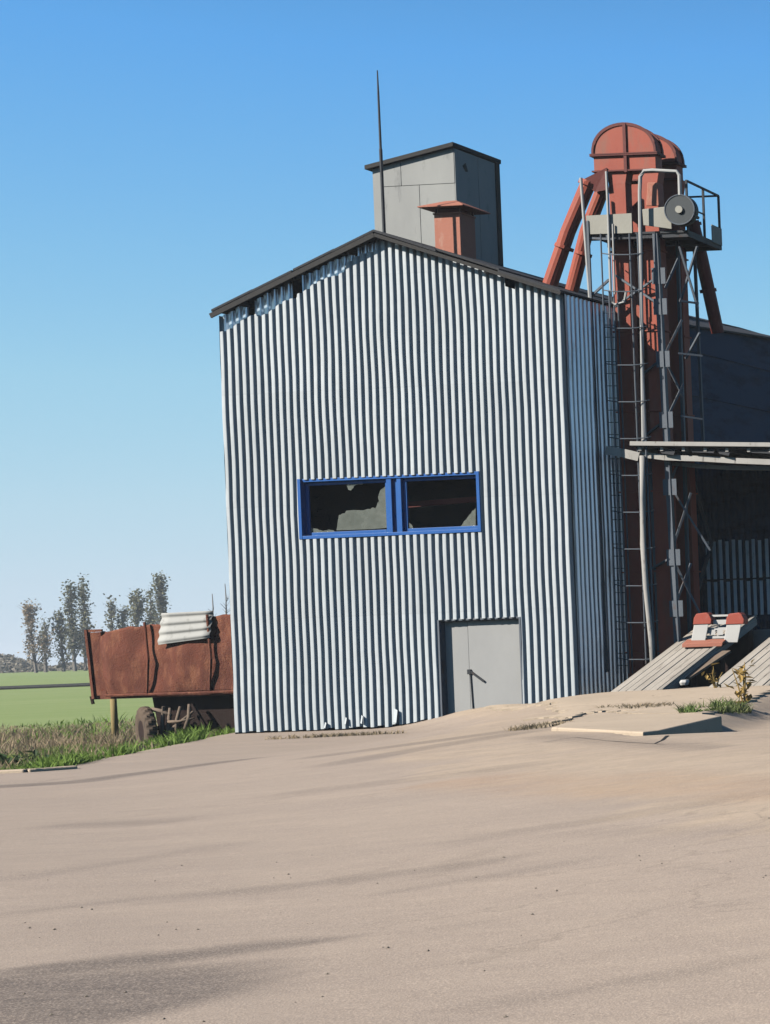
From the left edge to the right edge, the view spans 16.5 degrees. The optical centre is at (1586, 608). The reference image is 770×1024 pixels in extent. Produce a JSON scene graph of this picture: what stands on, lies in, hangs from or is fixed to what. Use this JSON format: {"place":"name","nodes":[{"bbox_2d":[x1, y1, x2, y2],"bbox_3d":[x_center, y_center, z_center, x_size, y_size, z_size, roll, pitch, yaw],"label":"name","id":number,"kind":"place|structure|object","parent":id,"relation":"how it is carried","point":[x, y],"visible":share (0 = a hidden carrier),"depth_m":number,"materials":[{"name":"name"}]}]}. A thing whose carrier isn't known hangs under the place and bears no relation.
{"place":"outdoors","nodes":[
{"label":"outdoors","id":0,"kind":"place"},
{"bbox_2d":[0,718,219,768],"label":"dry grass","id":1,"kind":"structure","parent":0,"point":[33,744],"depth_m":47.64,"materials":[{"name":"brown plant"}]},
{"bbox_2d":[0,726,234,769],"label":"green grass","id":2,"kind":"structure","parent":0,"point":[71,758],"depth_m":36.28,"materials":[{"name":"green plant"}]},
{"bbox_2d":[0,670,769,1023],"bbox_3d":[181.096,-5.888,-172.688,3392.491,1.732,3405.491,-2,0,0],"label":"ground","id":3,"kind":"structure","parent":0,"point":[490,828],"depth_m":13.96,"materials":[{"name":"beige concrete"}]},
{"bbox_2d":[0,749,53,766],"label":"weed","id":4,"kind":"object","parent":3,"relation":"on","point":[3,757],"visible":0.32,"depth_m":39.55,"materials":[{"name":"green plant"}]},
{"bbox_2d":[17,598,58,672],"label":"tree","id":5,"kind":"object","parent":3,"relation":"on","point":[29,619],"visible":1,"depth_m":299.80,"materials":[{"name":"green plant"}]},
{"bbox_2d":[0,766,76,773],"bbox_3d":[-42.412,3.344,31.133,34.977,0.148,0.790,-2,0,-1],"label":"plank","id":6,"kind":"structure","parent":3,"relation":"on","point":[38,769],"depth_m":31.34,"materials":[{"name":"wood"}]},
{"bbox_2d":[0,653,87,672],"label":"wood","id":7,"kind":"object","parent":3,"relation":"on","point":[9,663],"visible":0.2,"depth_m":343.79,"materials":[{"name":"green plant"}]},
{"bbox_2d":[0,683,89,689],"bbox_3d":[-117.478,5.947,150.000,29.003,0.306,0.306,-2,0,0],"label":"road","id":8,"kind":"structure","parent":3,"relation":"on","point":[44,686],"depth_m":149.86,"materials":[{"name":"grey asphalt"}]},
{"bbox_2d":[35,612,55,671],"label":"tree","id":9,"kind":"object","parent":3,"relation":"on","point":[44,632],"visible":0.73,"depth_m":303.87,"materials":[{"name":"green plant"}]},
{"bbox_2d":[46,607,71,671],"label":"tree","id":10,"kind":"object","parent":3,"relation":"on","point":[59,620],"visible":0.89,"depth_m":301.81,"materials":[{"name":"green plant"}]},
{"bbox_2d":[57,579,90,670],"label":"tree","id":11,"kind":"object","parent":3,"relation":"on","point":[72,644],"visible":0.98,"depth_m":299.83,"materials":[{"name":"green plant"}]},
{"bbox_2d":[0,713,156,769],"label":"green weeds","id":12,"kind":"object","parent":3,"relation":"on","point":[81,724],"visible":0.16,"depth_m":58.19,"materials":[{"name":"green plant"}]},
{"bbox_2d":[74,573,96,670],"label":"tree","id":13,"kind":"object","parent":3,"relation":"on","point":[83,599],"visible":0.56,"depth_m":305.87,"materials":[{"name":"green plant"}]},
{"bbox_2d":[101,593,122,631],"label":"tree","id":14,"kind":"object","parent":3,"relation":"on","point":[112,610],"visible":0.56,"depth_m":299.87,"materials":[{"name":"green plant"}]},
{"bbox_2d":[110,699,118,736],"bbox_3d":[-38.326,2.949,50.000,0.169,1.483,0.159,-2,0,0],"label":"wooden post","id":15,"kind":"object","parent":3,"relation":"on","point":[114,716],"visible":0.54,"depth_m":49.94,"materials":[{"name":"brown wood"}]},
{"bbox_2d":[115,604,130,628],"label":"tree","id":16,"kind":"object","parent":3,"relation":"on","point":[123,616],"visible":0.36,"depth_m":304.85,"materials":[{"name":"green plant"}]},
{"bbox_2d":[124,588,150,626],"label":"tree","id":17,"kind":"object","parent":3,"relation":"on","point":[136,612],"visible":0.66,"depth_m":299.69,"materials":[{"name":"green plant"}]},
{"bbox_2d":[142,582,156,624],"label":"tree","id":18,"kind":"object","parent":3,"relation":"on","point":[150,616],"visible":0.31,"depth_m":307.77,"materials":[{"name":"green plant"}]},
{"bbox_2d":[144,572,171,624],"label":"tree","id":19,"kind":"object","parent":3,"relation":"on","point":[161,602],"visible":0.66,"depth_m":299.58,"materials":[{"name":"green plant"}]},
{"bbox_2d":[84,614,234,743],"bbox_3d":[-33.974,1.783,47.105,4.742,3.436,2.789,-2,0,0],"label":"farm trailer","id":20,"kind":"object","parent":3,"relation":"on","point":[134,662],"visible":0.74,"depth_m":46.37,"materials":[{"name":"metal"}]},
{"bbox_2d":[158,611,212,644],"bbox_3d":[-33.781,0.454,46.298,1.254,0.776,0.169,-2,0,0],"label":"roofing sheet","id":21,"kind":"object","parent":20,"relation":"attached to","point":[181,626],"visible":1,"depth_m":46.29,"materials":[{"name":"metal"}]},
{"bbox_2d":[151,704,194,739],"bbox_3d":[-33.998,2.846,46.182,1.025,1.086,0.178,-2,0,0],"label":"scrap wood","id":22,"kind":"object","parent":3,"relation":"on","point":[187,718],"visible":0.76,"depth_m":46.17,"materials":[{"name":"wood"}]},
{"bbox_2d":[165,723,221,735],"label":"weeds","id":23,"kind":"object","parent":3,"relation":"on","point":[201,730],"visible":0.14,"depth_m":46.04,"materials":[{"name":"green plant"}]},
{"bbox_2d":[208,594,216,615],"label":"tree","id":24,"kind":"object","parent":3,"relation":"on","point":[212,605],"visible":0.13,"depth_m":299.94,"materials":[{"name":"grey plant"}]},
{"bbox_2d":[221,585,228,613],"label":"tree","id":25,"kind":"object","parent":3,"relation":"on","point":[226,600],"visible":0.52,"depth_m":299.94,"materials":[{"name":"grey plant"}]},
{"bbox_2d":[265,701,673,739],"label":"dry tufts","id":26,"kind":"object","parent":3,"relation":"on","point":[523,727],"visible":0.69,"depth_m":37.13,"materials":[{"name":"beige plant"}]},
{"bbox_2d":[209,142,769,733],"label":"warehouse","id":27,"kind":"structure","parent":3,"relation":"on","point":[411,470],"depth_m":44.11,"materials":[{"name":"metal"}]},
{"bbox_2d":[377,70,385,232],"bbox_3d":[-27.839,-10.382,44.350,0.071,4.118,0.065,-2,0,0],"label":"lightning rod","id":28,"kind":"object","parent":27,"relation":"attached to","point":[381,179],"visible":1,"depth_m":44.33,"materials":[{"name":"metal"}]},
{"bbox_2d":[297,471,481,538],"bbox_3d":[-27.447,-2.374,44.116,4.318,1.388,0.220,-2,0,3],"label":"window","id":29,"kind":"structure","parent":27,"relation":"in","point":[391,512],"depth_m":44.14,"materials":[{"name":"blue paint"}]},
{"bbox_2d":[437,616,522,716],"bbox_3d":[-25.288,1.476,44.052,1.965,2.555,0.260,-2,0,3],"label":"door","id":30,"kind":"structure","parent":27,"relation":"in","point":[480,660],"depth_m":44.11,"materials":[{"name":"grey metal"}]},
{"bbox_2d":[547,717,691,743],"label":"ground cracks","id":31,"kind":"object","parent":3,"relation":"on","point":[635,742],"visible":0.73,"depth_m":25.69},
{"bbox_2d":[543,122,699,677],"bbox_3d":[-22.505,-4.640,45.437,4.067,13.759,1.060,-2,0,10],"label":"bucket elevator","id":32,"kind":"object","parent":3,"relation":"on","point":[622,153],"visible":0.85,"depth_m":45.48,"materials":[{"name":"red paint"}]},
{"bbox_2d":[483,685,769,726],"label":"concrete apron","id":33,"kind":"object","parent":3,"relation":"on","point":[570,707],"visible":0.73,"depth_m":38.48,"materials":[{"name":"beige concrete"}]},
{"bbox_2d":[679,680,688,684],"bbox_3d":[-20.015,1.633,42.597,0.198,0.121,0.206,-2,0,-29],"label":"stone","id":34,"kind":"object","parent":33,"relation":"on","point":[683,682],"visible":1,"depth_m":42.53,"materials":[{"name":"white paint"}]},
{"bbox_2d":[551,713,721,735],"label":"concrete slab","id":35,"kind":"structure","parent":3,"relation":"on","point":[642,724],"depth_m":30.32,"materials":[{"name":"beige concrete"}]},
{"bbox_2d":[579,168,721,672],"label":"steel tower","id":36,"kind":"structure","parent":3,"relation":"on","point":[608,228],"depth_m":44.96,"materials":[{"name":"metal"}]},
{"bbox_2d":[611,615,756,691],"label":"loading ramp","id":37,"kind":"structure","parent":3,"relation":"on","point":[673,665],"depth_m":44.01,"materials":[{"name":"grey wood"}]},
{"bbox_2d":[686,650,730,678],"bbox_3d":[-20.026,1.271,43.700,0.220,0.606,1.453,-2,0,13],"label":"broken board","id":38,"kind":"object","parent":37,"relation":"on","point":[707,664],"visible":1,"depth_m":43.71,"materials":[{"name":"brown wood"}]},
{"bbox_2d":[682,613,747,647],"bbox_3d":[-20.310,0.478,44.660,1.425,0.800,0.520,-2,0,0],"label":"barrier","id":39,"kind":"object","parent":37,"relation":"on","point":[733,622],"visible":1,"depth_m":44.70,"materials":[{"name":"white paint"}]},
{"bbox_2d":[605,441,769,661],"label":"lean to","id":40,"kind":"object","parent":3,"relation":"on","point":[733,512],"visible":0.73,"depth_m":49.22,"materials":[{"name":"metal"}]},
{"bbox_2d":[673,696,754,713],"bbox_3d":[-16.112,1.806,35.164,1.356,0.379,2.757,-2,0,0],"label":"grass tuft","id":41,"kind":"object","parent":3,"relation":"on","point":[720,707],"visible":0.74,"depth_m":35.15,"materials":[{"name":"green plant"}]},
{"bbox_2d":[701,663,727,687],"bbox_3d":[-18.880,1.474,41.596,0.468,0.606,0.357,-2,0,0],"label":"dry plant","id":42,"kind":"object","parent":3,"relation":"on","point":[714,683],"visible":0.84,"depth_m":41.57,"materials":[{"name":"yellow plant"}]},
{"bbox_2d":[708,637,769,687],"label":"loading ramp","id":43,"kind":"structure","parent":3,"relation":"on","point":[759,671],"depth_m":43.20,"materials":[{"name":"grey wood"}]},
{"bbox_2d":[728,659,756,704],"bbox_3d":[-16.070,1.433,36.545,0.458,0.954,0.551,-2,0,0],"label":"dry plant","id":44,"kind":"object","parent":3,"relation":"on","point":[741,676],"visible":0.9,"depth_m":36.48,"materials":[{"name":"yellow plant"}]},
{"bbox_2d":[753,629,769,648],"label":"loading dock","id":45,"kind":"object","parent":3,"relation":"on","point":[760,636],"visible":0.2,"depth_m":46.60,"materials":[{"name":"concrete"}]},
{"bbox_2d":[0,0,769,671],"label":"sky","id":46,"kind":"structure","parent":0,"point":[163,163],"materials":[{"name":"blue"}]},
{"bbox_2d":[23,817,768,1021],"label":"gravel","id":47,"kind":"structure","parent":0,"point":[312,923],"depth_m":11.98,"materials":[{"name":"grey gravel"}]}
]}

